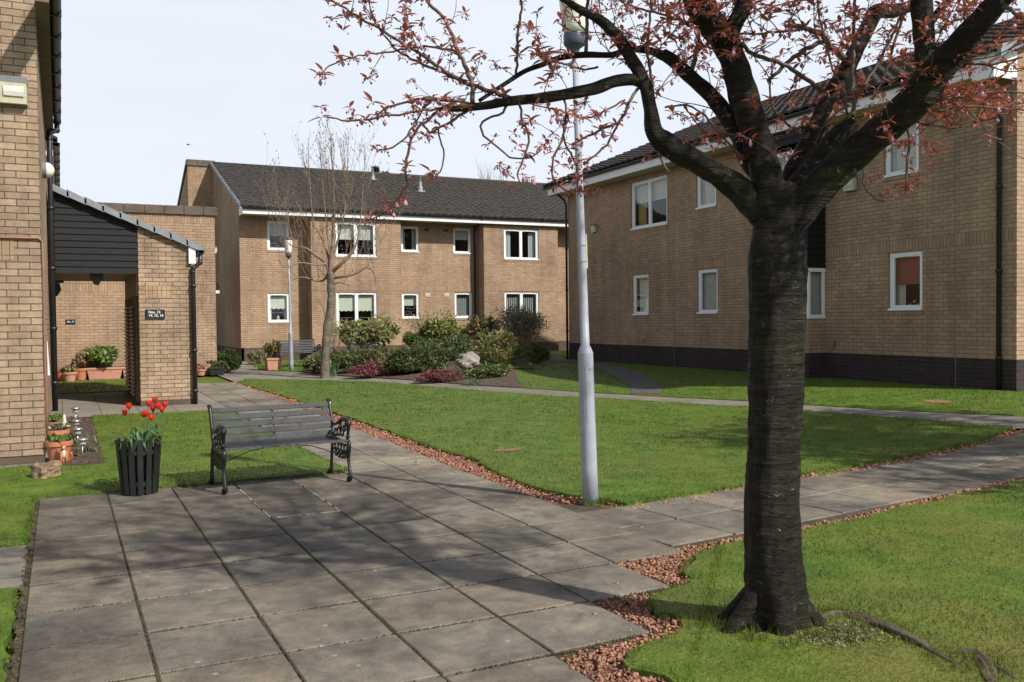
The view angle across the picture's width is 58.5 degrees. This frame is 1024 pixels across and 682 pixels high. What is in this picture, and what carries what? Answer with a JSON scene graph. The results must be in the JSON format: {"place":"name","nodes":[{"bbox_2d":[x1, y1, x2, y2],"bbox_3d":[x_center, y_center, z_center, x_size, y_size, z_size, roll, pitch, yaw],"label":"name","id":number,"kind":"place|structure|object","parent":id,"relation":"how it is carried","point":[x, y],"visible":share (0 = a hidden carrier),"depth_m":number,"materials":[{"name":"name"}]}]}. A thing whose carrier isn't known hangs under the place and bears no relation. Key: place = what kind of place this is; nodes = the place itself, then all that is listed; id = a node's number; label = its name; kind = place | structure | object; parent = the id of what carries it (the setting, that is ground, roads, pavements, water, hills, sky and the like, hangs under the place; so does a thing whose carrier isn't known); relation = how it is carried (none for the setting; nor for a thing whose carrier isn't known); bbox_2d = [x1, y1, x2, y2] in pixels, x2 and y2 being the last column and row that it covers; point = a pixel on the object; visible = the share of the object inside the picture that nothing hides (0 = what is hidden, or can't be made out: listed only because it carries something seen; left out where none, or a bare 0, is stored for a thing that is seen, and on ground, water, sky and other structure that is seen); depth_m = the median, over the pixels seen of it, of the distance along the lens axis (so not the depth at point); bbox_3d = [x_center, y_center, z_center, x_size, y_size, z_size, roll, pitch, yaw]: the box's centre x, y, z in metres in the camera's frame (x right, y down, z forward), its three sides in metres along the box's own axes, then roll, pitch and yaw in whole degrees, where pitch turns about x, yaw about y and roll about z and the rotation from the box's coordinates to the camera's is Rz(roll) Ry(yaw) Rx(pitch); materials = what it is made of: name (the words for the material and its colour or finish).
{"place":"outdoors","nodes":[
{"label":"outdoors","id":0,"kind":"place"},
{"bbox_2d":[0,586,17,681],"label":"lawn","id":1,"kind":"structure","parent":0,"point":[9,627],"depth_m":4.91,"materials":[{"name":"green plant"}]},
{"bbox_2d":[0,545,27,587],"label":"slab","id":2,"kind":"structure","parent":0,"point":[12,562],"depth_m":6.11,"materials":[{"name":"concrete"}]},
{"bbox_2d":[0,450,48,467],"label":"path by wall","id":3,"kind":"structure","parent":0,"point":[46,458],"depth_m":10.32,"materials":[{"name":"concrete"}]},
{"bbox_2d":[48,412,67,424],"bbox_3d":[-6.276,1.153,12.542,0.335,0.339,0.287,-1,1,-26],"label":"plant pot","id":4,"kind":"object","parent":3,"relation":"on","point":[56,417],"visible":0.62,"depth_m":12.53,"materials":[{"name":"ceramic"}]},
{"bbox_2d":[47,422,70,439],"bbox_3d":[-5.713,1.179,11.432,0.390,0.355,0.311,-1,1,-26],"label":"plant pot","id":5,"kind":"object","parent":3,"relation":"on","point":[59,428],"visible":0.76,"depth_m":11.41,"materials":[{"name":"ceramic"}]},
{"bbox_2d":[44,432,77,460],"bbox_3d":[-5.226,1.220,10.540,0.347,0.332,0.336,0,1,10],"label":"plant pot","id":6,"kind":"object","parent":3,"relation":"on","point":[52,444],"visible":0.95,"depth_m":10.42,"materials":[{"name":"ceramic"}]},
{"bbox_2d":[62,417,104,464],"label":"flower bed soil","id":7,"kind":"structure","parent":0,"point":[79,454],"depth_m":10.80,"materials":[{"name":"brown soil"}]},
{"bbox_2d":[60,441,72,464],"bbox_3d":[-5.053,1.268,10.344,0.166,0.270,0.136,-1,1,-26],"label":"animal ornament","id":8,"kind":"object","parent":7,"relation":"on","point":[64,455],"visible":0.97,"depth_m":10.31,"materials":[{"name":"orange ceramic"}]},
{"bbox_2d":[72,427,82,446],"bbox_3d":[-5.457,1.222,11.493,0.128,0.280,0.128,-1,1,-26],"label":"solar light","id":9,"kind":"object","parent":7,"relation":"on","point":[77,430],"visible":0.91,"depth_m":11.46,"materials":[{"name":"metal"}]},
{"bbox_2d":[76,437,87,457],"bbox_3d":[-4.982,1.253,10.613,0.128,0.270,0.128,-1,1,-26],"label":"solar light","id":10,"kind":"object","parent":7,"relation":"on","point":[82,441],"visible":0.95,"depth_m":10.58,"materials":[{"name":"metal"}]},
{"bbox_2d":[71,446,96,452],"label":"bedding plant","id":11,"kind":"object","parent":7,"relation":"on","point":[86,449],"visible":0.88,"depth_m":11.04,"materials":[{"name":"green plant"}]},
{"bbox_2d":[66,358,525,463],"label":"soil crumbs","id":12,"kind":"object","parent":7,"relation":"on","point":[91,429],"visible":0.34,"depth_m":12.53,"materials":[{"name":"brown soil"}]},
{"bbox_2d":[58,379,126,393],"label":"lawn behind porch","id":13,"kind":"structure","parent":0,"point":[85,390],"depth_m":21.08,"materials":[{"name":"green plant"}]},
{"bbox_2d":[59,365,77,381],"bbox_3d":[-11.060,0.803,22.787,0.444,0.418,0.422,-1,1,-26],"label":"plant pot","id":14,"kind":"object","parent":13,"relation":"on","point":[69,375],"visible":1,"depth_m":22.68,"materials":[{"name":"ceramic"}]},
{"bbox_2d":[0,410,347,547],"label":"lawn by bench","id":15,"kind":"structure","parent":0,"point":[35,490],"depth_m":9.94,"materials":[{"name":"green plant"}]},
{"bbox_2d":[30,460,60,478],"bbox_3d":[-4.848,1.364,9.451,0.298,0.235,0.312,-1,1,-3],"label":"rock","id":16,"kind":"object","parent":15,"relation":"on","point":[48,469],"visible":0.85,"depth_m":9.43,"materials":[{"name":"beige stone"}]},
{"bbox_2d":[50,362,357,416],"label":"path far yard","id":17,"kind":"structure","parent":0,"point":[100,403],"depth_m":17.94,"materials":[{"name":"concrete"}]},
{"bbox_2d":[71,350,87,379],"bbox_3d":[-11.026,0.604,23.389,0.432,0.778,0.377,-1,1,-26],"label":"plant pot","id":18,"kind":"object","parent":17,"relation":"on","point":[82,372],"visible":0.97,"depth_m":23.31,"materials":[{"name":"ceramic"}]},
{"bbox_2d":[86,366,122,379],"bbox_3d":[-10.550,0.829,23.694,0.880,0.304,0.360,-1,1,-26],"label":"planting trough","id":19,"kind":"object","parent":17,"relation":"on","point":[94,373],"visible":0.98,"depth_m":23.56,"materials":[{"name":"ceramic"}]},
{"bbox_2d":[80,344,119,365],"bbox_3d":[-10.619,0.365,23.641,0.965,0.599,0.875,-1,1,-26],"label":"leafy shrub","id":20,"kind":"object","parent":19,"relation":"in","point":[104,354],"visible":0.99,"depth_m":23.50,"materials":[{"name":"green plant"}]},
{"bbox_2d":[53,184,203,405],"bbox_3d":[-7.739,-0.707,18.255,2.572,4.248,3.891,-1,1,-26],"label":"entrance porch","id":21,"kind":"object","parent":17,"relation":"on","point":[150,266],"visible":0.94,"depth_m":16.80,"materials":[{"name":"brick"}]},
{"bbox_2d":[55,280,63,295],"bbox_3d":[-8.556,-0.992,17.285,0.180,0.320,0.200,-1,1,-26],"label":"wall lantern","id":22,"kind":"object","parent":21,"relation":"attached to","point":[58,287],"depth_m":17.20,"materials":[{"name":"black plastic"}]},
{"bbox_2d":[90,274,102,284],"bbox_3d":[-7.603,-1.119,16.749,0.220,0.200,0.240,-1,1,-26],"label":"ceiling lamp","id":23,"kind":"object","parent":21,"relation":"hanging from","point":[96,279],"visible":1,"depth_m":16.65,"materials":[{"name":"black plastic"}]},
{"bbox_2d":[123,296,139,402],"bbox_3d":[-7.623,0.131,18.268,0.099,1.970,3.000,-1,1,-26],"label":"storage door","id":24,"kind":"structure","parent":21,"relation":"in","point":[131,304],"depth_m":17.57,"materials":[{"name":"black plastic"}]},
{"bbox_2d":[145,310,164,318],"bbox_3d":[-6.545,-0.494,16.785,0.335,0.165,0.029,-1,1,-26],"label":"number sign","id":25,"kind":"object","parent":21,"relation":"attached to","point":[154,314],"visible":1,"depth_m":16.77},
{"bbox_2d":[197,363,206,375],"bbox_3d":[-8.449,0.755,24.813,0.326,0.356,0.374,-1,1,-26],"label":"plant pot","id":26,"kind":"object","parent":17,"relation":"on","point":[200,372],"visible":0.81,"depth_m":24.75,"materials":[{"name":"ceramic"}]},
{"bbox_2d":[208,367,225,374],"bbox_3d":[-8.061,0.823,24.978,0.440,0.204,0.240,-1,1,-26],"label":"planting trough","id":27,"kind":"object","parent":17,"relation":"on","point":[216,371],"visible":1,"depth_m":24.90,"materials":[{"name":"plastic"}]},
{"bbox_2d":[205,359,227,367],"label":"trailing plant","id":28,"kind":"object","parent":27,"relation":"in","point":[216,364],"visible":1,"depth_m":24.94,"materials":[{"name":"green plant"}]},
{"bbox_2d":[217,347,241,372],"bbox_3d":[-8.012,0.535,25.690,0.898,0.751,0.571,-1,1,-26],"label":"box ball","id":29,"kind":"object","parent":17,"relation":"on","point":[231,357],"visible":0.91,"depth_m":25.61,"materials":[{"name":"green plant"}]},
{"bbox_2d":[253,114,407,378],"bbox_3d":[-4.759,-2.506,23.571,4.111,7.131,2.502,-1,1,-26],"label":"young tree","id":30,"kind":"object","parent":17,"relation":"on","point":[330,277],"visible":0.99,"depth_m":23.50,"materials":[{"name":"brown plant"}]},
{"bbox_2d":[320,358,342,376],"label":"daffodil leaves","id":31,"kind":"object","parent":17,"relation":"on","point":[332,370],"visible":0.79,"depth_m":23.79,"materials":[{"name":"green plant"}]},
{"bbox_2d":[248,360,308,371],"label":"lawn","id":32,"kind":"structure","parent":0,"point":[297,364],"depth_m":28.61,"materials":[{"name":"green plant"}]},
{"bbox_2d":[245,349,267,363],"bbox_3d":[-8.357,0.513,29.968,0.790,0.524,0.574,-1,1,-26],"label":"lavender","id":33,"kind":"object","parent":32,"relation":"on","point":[257,355],"visible":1,"depth_m":29.83,"materials":[{"name":"green plant"}]},
{"bbox_2d":[264,357,282,370],"bbox_3d":[-7.045,0.676,26.983,0.460,0.364,0.460,-1,1,-26],"label":"flower pot","id":34,"kind":"object","parent":32,"relation":"on","point":[273,363],"visible":0.97,"depth_m":26.81,"materials":[{"name":"ceramic"}]},
{"bbox_2d":[263,340,282,356],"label":"bronze shrub","id":35,"kind":"object","parent":34,"relation":"on","point":[274,347],"visible":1,"depth_m":26.86,"materials":[{"name":"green plant"}]},
{"bbox_2d":[283,237,293,369],"bbox_3d":[-6.454,-1.036,26.574,0.276,3.982,0.276,-2,2,-26],"label":"lamp post","id":36,"kind":"object","parent":32,"relation":"on","point":[290,337],"visible":0.91,"depth_m":26.55,"materials":[{"name":"metal"}]},
{"bbox_2d":[273,338,320,357],"bbox_3d":[-6.654,0.377,28.351,1.352,0.892,0.714,-1,2,-31],"label":"garden bench","id":37,"kind":"object","parent":32,"relation":"on","point":[286,350],"visible":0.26,"depth_m":28.57,"materials":[{"name":"black paint"}]},
{"bbox_2d":[347,341,384,349],"bbox_3d":[-5.207,0.262,32.593,1.287,0.803,0.680,-1,1,-20],"label":"garden bench","id":38,"kind":"object","parent":32,"relation":"on","point":[350,347],"visible":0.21,"depth_m":32.60,"materials":[{"name":"black paint"}]},
{"bbox_2d":[301,356,529,387],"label":"rockery soil","id":39,"kind":"structure","parent":0,"point":[505,379],"depth_m":22.72,"materials":[{"name":"brown soil"}]},
{"bbox_2d":[302,351,320,371],"bbox_3d":[-5.457,0.578,25.395,0.753,0.649,0.547,-1,1,-26],"label":"juniper","id":40,"kind":"object","parent":39,"relation":"on","point":[307,366],"visible":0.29,"depth_m":25.32,"materials":[{"name":"green plant"}]},
{"bbox_2d":[322,319,343,352],"bbox_3d":[-5.865,-0.026,30.572,0.896,1.526,1.115,1,2,44],"label":"forsythia","id":41,"kind":"object","parent":39,"relation":"on","point":[333,333],"visible":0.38,"depth_m":30.50,"materials":[{"name":"beige plant"}]},
{"bbox_2d":[300,344,392,372],"bbox_3d":[-4.262,0.494,24.984,2.997,0.772,1.189,-1,1,-26],"label":"juniper","id":42,"kind":"object","parent":39,"relation":"on","point":[352,357],"visible":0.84,"depth_m":24.67,"materials":[{"name":"green plant"}]},
{"bbox_2d":[335,311,401,349],"bbox_3d":[-4.296,-0.035,27.215,1.972,1.716,1.423,-1,1,-2],"label":"rhododendron","id":43,"kind":"object","parent":39,"relation":"on","point":[374,332],"visible":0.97,"depth_m":26.89,"materials":[{"name":"green plant"}]},
{"bbox_2d":[347,361,409,376],"bbox_3d":[-3.352,0.692,23.306,1.726,0.401,0.777,-1,1,-26],"label":"heather","id":44,"kind":"object","parent":39,"relation":"on","point":[372,369],"visible":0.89,"depth_m":23.08,"materials":[{"name":"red plant"}]},
{"bbox_2d":[402,328,427,346],"bbox_3d":[-2.945,0.149,28.416,1.074,1.189,0.904,-1,1,-26],"label":"broom","id":45,"kind":"object","parent":39,"relation":"on","point":[410,337],"visible":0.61,"depth_m":28.17,"materials":[{"name":"green plant"}]},
{"bbox_2d":[378,340,459,371],"bbox_3d":[-2.381,0.378,23.619,2.285,0.836,1.127,-1,1,-26],"label":"juniper","id":46,"kind":"object","parent":39,"relation":"on","point":[422,355],"visible":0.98,"depth_m":23.28,"materials":[{"name":"green plant"}]},
{"bbox_2d":[399,303,459,337],"bbox_3d":[-2.717,-0.303,30.562,2.257,1.924,1.525,-1,1,-26],"label":"forsythia","id":47,"kind":"object","parent":39,"relation":"on","point":[419,322],"visible":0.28,"depth_m":30.45,"materials":[{"name":"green plant"}]},
{"bbox_2d":[413,369,464,381],"bbox_3d":[-1.724,0.801,21.673,1.426,0.320,0.582,-1,1,-26],"label":"heather","id":48,"kind":"object","parent":39,"relation":"on","point":[442,375],"visible":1,"depth_m":21.56,"materials":[{"name":"red plant"}]},
{"bbox_2d":[419,316,465,339],"bbox_3d":[-2.140,-0.046,28.604,1.514,1.502,1.450,-1,1,-26],"label":"laurel","id":49,"kind":"object","parent":39,"relation":"on","point":[435,327],"visible":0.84,"depth_m":28.25,"materials":[{"name":"green plant"}]},
{"bbox_2d":[417,333,476,360],"bbox_3d":[-1.863,0.173,26.131,1.837,0.876,1.287,-1,1,-2],"label":"juniper","id":50,"kind":"object","parent":39,"relation":"on","point":[458,341],"visible":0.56,"depth_m":25.96,"materials":[{"name":"green plant"}]},
{"bbox_2d":[455,351,479,370],"bbox_3d":[-1.103,0.521,22.663,0.591,0.526,0.486,-1,1,-26],"label":"boulder","id":51,"kind":"object","parent":39,"relation":"on","point":[469,360],"visible":0.82,"depth_m":22.52,"materials":[{"name":"beige stone"}]},
{"bbox_2d":[462,312,501,360],"bbox_3d":[-0.888,-0.129,27.518,1.280,1.580,1.211,-1,1,-26],"label":"rose bush","id":52,"kind":"object","parent":39,"relation":"on","point":[472,329],"visible":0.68,"depth_m":27.22,"materials":[{"name":"green plant"}]},
{"bbox_2d":[457,362,512,377],"bbox_3d":[-0.665,0.708,22.249,1.581,0.439,0.585,-1,1,-26],"label":"potentilla","id":53,"kind":"object","parent":39,"relation":"on","point":[486,370],"visible":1,"depth_m":22.16,"materials":[{"name":"green plant"}]},
{"bbox_2d":[461,329,533,364],"bbox_3d":[-0.380,0.152,24.635,2.129,1.006,1.378,-1,1,-26],"label":"spirea","id":54,"kind":"object","parent":39,"relation":"on","point":[493,350],"visible":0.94,"depth_m":24.48,"materials":[{"name":"green plant"}]},
{"bbox_2d":[524,341,550,362],"bbox_3d":[0.674,0.324,26.465,0.784,0.679,0.775,-1,1,-26],"label":"box bush","id":55,"kind":"object","parent":39,"relation":"on","point":[540,353],"visible":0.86,"depth_m":26.34,"materials":[{"name":"green plant"}]},
{"bbox_2d":[0,354,1023,674],"bbox_3d":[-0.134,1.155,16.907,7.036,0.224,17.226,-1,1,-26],"label":"lawn","id":56,"kind":"structure","parent":0,"point":[846,435],"depth_m":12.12,"materials":[{"name":"green plant"}]},
{"bbox_2d":[5,362,1023,680],"bbox_3d":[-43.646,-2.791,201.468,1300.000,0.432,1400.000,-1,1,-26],"label":"ground","id":57,"kind":"structure","parent":0,"point":[199,380],"depth_m":6.74,"materials":[{"name":"brown soil"}]},
{"bbox_2d":[0,0,61,465],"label":"building","id":58,"kind":"structure","parent":57,"relation":"on","point":[30,40],"depth_m":10.33,"materials":[{"name":"brick"}]},
{"bbox_2d":[0,75,27,106],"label":"wall light","id":59,"kind":"object","parent":58,"relation":"attached to","point":[14,90],"visible":1,"depth_m":10.14,"materials":[{"name":"plastic"}]},
{"bbox_2d":[46,341,49,374],"bbox_3d":[-5.705,0.209,11.241,0.044,0.421,0.186,-1,1,-26],"label":"hanging cloth","id":60,"kind":"object","parent":58,"relation":"hanging from","point":[47,366],"visible":0.93,"depth_m":11.20,"materials":[{"name":"white fabric"}]},
{"bbox_2d":[42,161,54,178],"bbox_3d":[-6.333,-2.323,12.447,0.200,0.230,0.230,-1,1,-26],"label":"globe light","id":61,"kind":"object","parent":58,"relation":"attached to","point":[48,170],"visible":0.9,"depth_m":12.38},
{"bbox_2d":[56,202,219,378],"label":"link building","id":62,"kind":"structure","parent":57,"relation":"on","point":[95,312],"depth_m":24.13,"materials":[{"name":"brick"}]},
{"bbox_2d":[177,159,568,361],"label":"apartment building","id":63,"kind":"structure","parent":57,"relation":"on","point":[464,248],"depth_m":35.38,"materials":[{"name":"brown brick"}]},
{"bbox_2d":[267,221,288,252],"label":"window","id":64,"kind":"structure","parent":63,"relation":"in","point":[285,232],"depth_m":32.81,"materials":[{"name":"white plastic"}]},
{"bbox_2d":[268,293,288,324],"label":"window","id":65,"kind":"structure","parent":63,"relation":"in","point":[275,300],"depth_m":32.87,"materials":[{"name":"white plastic"}]},
{"bbox_2d":[335,221,376,258],"bbox_3d":[-5.730,-3.663,33.452,1.570,1.344,0.234,-1,1,-26],"label":"window","id":66,"kind":"structure","parent":63,"relation":"in","point":[372,231],"depth_m":33.47,"materials":[{"name":"white plastic"}]},
{"bbox_2d":[336,292,376,324],"bbox_3d":[-5.718,-1.144,33.539,1.524,1.284,0.188,-1,1,-26],"label":"window","id":67,"kind":"structure","parent":63,"relation":"in","point":[345,301],"depth_m":33.50,"materials":[{"name":"white plastic"}]},
{"bbox_2d":[401,226,419,253],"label":"window","id":68,"kind":"structure","parent":63,"relation":"in","point":[415,241],"depth_m":35.03,"materials":[{"name":"white plastic"}]},
{"bbox_2d":[402,293,419,320],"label":"window","id":69,"kind":"structure","parent":63,"relation":"in","point":[408,299],"depth_m":35.12,"materials":[{"name":"white plastic"}]},
{"bbox_2d":[453,228,471,255],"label":"window","id":70,"kind":"structure","parent":63,"relation":"in","point":[458,233],"depth_m":35.98,"materials":[{"name":"white plastic"}]},
{"bbox_2d":[454,292,472,319],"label":"window","id":71,"kind":"structure","parent":63,"relation":"in","point":[463,308],"depth_m":36.09,"materials":[{"name":"white plastic"}]},
{"bbox_2d":[504,229,538,261],"bbox_3d":[0.332,-3.801,36.441,1.570,1.294,0.233,-1,1,-26],"label":"window","id":72,"kind":"structure","parent":63,"relation":"in","point":[532,234],"depth_m":36.42,"materials":[{"name":"white plastic"}]},
{"bbox_2d":[505,292,539,326],"bbox_3d":[0.360,-1.261,36.495,1.570,1.394,0.223,-1,1,-26],"label":"window","id":73,"kind":"structure","parent":63,"relation":"in","point":[518,295],"depth_m":36.54,"materials":[{"name":"white plastic"}]},
{"bbox_2d":[474,154,511,180],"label":"bare tree","id":74,"kind":"object","parent":57,"relation":"on","point":[488,176],"visible":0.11,"depth_m":66.34,"materials":[{"name":"grey plant"}]},
{"bbox_2d":[542,14,1023,390],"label":"apartment building","id":75,"kind":"structure","parent":57,"relation":"on","point":[921,284],"depth_m":18.28,"materials":[{"name":"brown brick"}]},
{"bbox_2d":[632,274,648,317],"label":"window","id":76,"kind":"structure","parent":75,"relation":"in","point":[644,303],"depth_m":25.38,"materials":[{"name":"white plastic"}]},
{"bbox_2d":[630,175,667,232],"bbox_3d":[3.775,-3.692,24.808,0.243,1.384,1.790,-1,1,-25],"label":"window","id":77,"kind":"structure","parent":75,"relation":"in","point":[650,190],"depth_m":24.98,"materials":[{"name":"white plastic"}]},
{"bbox_2d":[695,176,716,212],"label":"window","id":78,"kind":"structure","parent":75,"relation":"in","point":[706,191],"depth_m":22.73,"materials":[{"name":"white plastic"}]},
{"bbox_2d":[697,268,717,316],"bbox_3d":[4.863,-1.184,22.527,0.192,1.174,0.850,-1,1,-25],"label":"window","id":79,"kind":"structure","parent":75,"relation":"in","point":[708,287],"depth_m":22.67,"materials":[{"name":"white plastic"}]},
{"bbox_2d":[777,150,793,170],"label":"window","id":80,"kind":"structure","parent":75,"relation":"in","point":[780,158],"depth_m":19.41,"materials":[{"name":"white plastic"}]},
{"bbox_2d":[807,268,824,318],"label":"window","id":81,"kind":"structure","parent":75,"relation":"in","point":[810,314],"depth_m":18.89,"materials":[{"name":"white plastic"}]},
{"bbox_2d":[843,174,857,191],"bbox_3d":[6.699,-3.135,18.155,0.140,0.315,0.304,-1,1,-25],"label":"wall light","id":82,"kind":"object","parent":75,"relation":"attached to","point":[851,185],"visible":0.52,"depth_m":18.05,"materials":[{"name":"plastic"}]},
{"bbox_2d":[883,123,919,181],"bbox_3d":[7.347,-3.581,17.125,0.238,1.104,0.840,-1,1,-25],"label":"window","id":83,"kind":"structure","parent":75,"relation":"in","point":[895,166],"depth_m":17.25,"materials":[{"name":"white plastic"}]},
{"bbox_2d":[887,251,922,314],"bbox_3d":[7.417,-1.080,17.102,0.252,1.164,0.820,-1,1,-25],"label":"window","id":84,"kind":"structure","parent":75,"relation":"in","point":[905,267],"depth_m":17.24,"materials":[{"name":"white plastic"}]},
{"bbox_2d":[10,382,1023,681],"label":"paving slabs","id":85,"kind":"structure","parent":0,"point":[72,532],"depth_m":5.99,"materials":[{"name":"concrete"}]},
{"bbox_2d":[115,436,161,494],"bbox_3d":[-3.518,1.170,8.635,0.413,0.514,0.411,-1,1,-26],"label":"slatted planter","id":86,"kind":"object","parent":85,"relation":"on","point":[139,469],"visible":0.94,"depth_m":8.50,"materials":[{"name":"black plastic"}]},
{"bbox_2d":[106,396,168,451],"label":"tulips","id":87,"kind":"object","parent":86,"relation":"on","point":[150,433],"visible":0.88,"depth_m":8.65,"materials":[{"name":"red plant"}]},
{"bbox_2d":[207,398,352,493],"bbox_3d":[-2.303,1.020,9.094,1.287,0.803,0.680,-1,2,-30],"label":"garden bench","id":88,"kind":"object","parent":85,"relation":"on","point":[220,432],"visible":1,"depth_m":9.18,"materials":[{"name":"black paint"}]},
{"bbox_2d":[239,479,339,517],"bbox_3d":[-2.097,1.431,8.387,0.592,0.014,1.750,-1,1,-26],"label":"mortar patch","id":89,"kind":"object","parent":85,"relation":"on","point":[269,516],"visible":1,"depth_m":7.87,"materials":[{"name":"grey concrete"}]},
{"bbox_2d":[4,472,679,681],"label":"moss","id":90,"kind":"object","parent":85,"relation":"on","point":[14,644],"visible":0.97,"depth_m":5.25,"materials":[{"name":"green plant"}]},
{"bbox_2d":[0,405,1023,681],"bbox_3d":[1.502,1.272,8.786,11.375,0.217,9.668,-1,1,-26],"label":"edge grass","id":91,"kind":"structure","parent":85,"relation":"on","point":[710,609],"depth_m":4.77,"materials":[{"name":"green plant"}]},
{"bbox_2d":[52,0,1023,205],"label":"sky","id":92,"kind":"structure","parent":0,"point":[142,81],"materials":[{"name":"white"}]},
{"bbox_2d":[547,359,661,393],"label":"footpath","id":93,"kind":"structure","parent":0,"point":[638,383],"depth_m":20.40,"materials":[{"name":"grey concrete"}]},
{"bbox_2d":[226,361,1023,681],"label":"red gravel","id":94,"kind":"structure","parent":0,"point":[622,649],"depth_m":6.04,"materials":[{"name":"red gravel"}]},
{"bbox_2d":[559,0,598,506],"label":"lamp post","id":95,"kind":"object","parent":94,"relation":"on","point":[571,40],"visible":0.78,"depth_m":7.93,"materials":[{"name":"metal"}]},
{"bbox_2d":[337,378,1023,427],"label":"path","id":96,"kind":"structure","parent":0,"point":[1014,421],"depth_m":15.45,"materials":[{"name":"concrete"}]},
{"bbox_2d":[461,350,1023,416],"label":"lawn","id":97,"kind":"structure","parent":0,"point":[720,381],"depth_m":16.86,"materials":[{"name":"green plant"}]},
{"bbox_2d":[490,304,550,357],"bbox_3d":[0.348,-0.329,30.251,2.193,1.802,1.714,-1,1,-26],"label":"privet hedge","id":98,"kind":"object","parent":97,"relation":"on","point":[522,319],"visible":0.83,"depth_m":29.91,"materials":[{"name":"green plant"}]},
{"bbox_2d":[923,400,952,402],"bbox_3d":[6.567,0.931,14.147,0.317,0.022,0.483,-1,1,-26],"label":"bare earth patch","id":99,"kind":"object","parent":97,"relation":"on","point":[939,401],"visible":1,"depth_m":14.13,"materials":[{"name":"beige soil"}]},
{"bbox_2d":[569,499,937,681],"bbox_3d":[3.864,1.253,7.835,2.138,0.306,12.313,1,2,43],"label":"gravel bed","id":100,"kind":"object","parent":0,"point":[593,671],"visible":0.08,"depth_m":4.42,"materials":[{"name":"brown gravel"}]},
{"bbox_2d":[623,479,1023,681],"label":"lawn by cherry","id":101,"kind":"structure","parent":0,"point":[756,664],"depth_m":5.13,"materials":[{"name":"green plant"}]},
{"bbox_2d":[307,0,1023,681],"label":"cherry tree","id":102,"kind":"object","parent":101,"relation":"on","point":[777,206],"visible":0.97,"depth_m":4.50,"materials":[{"name":"brown plant"}]},
{"bbox_2d":[776,618,899,651],"bbox_3d":[1.589,1.429,4.443,0.723,0.042,0.375,-1,1,-26],"label":"lichen patch","id":103,"kind":"object","parent":101,"relation":"on","point":[839,639],"visible":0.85,"depth_m":4.43,"materials":[{"name":"green plant"}]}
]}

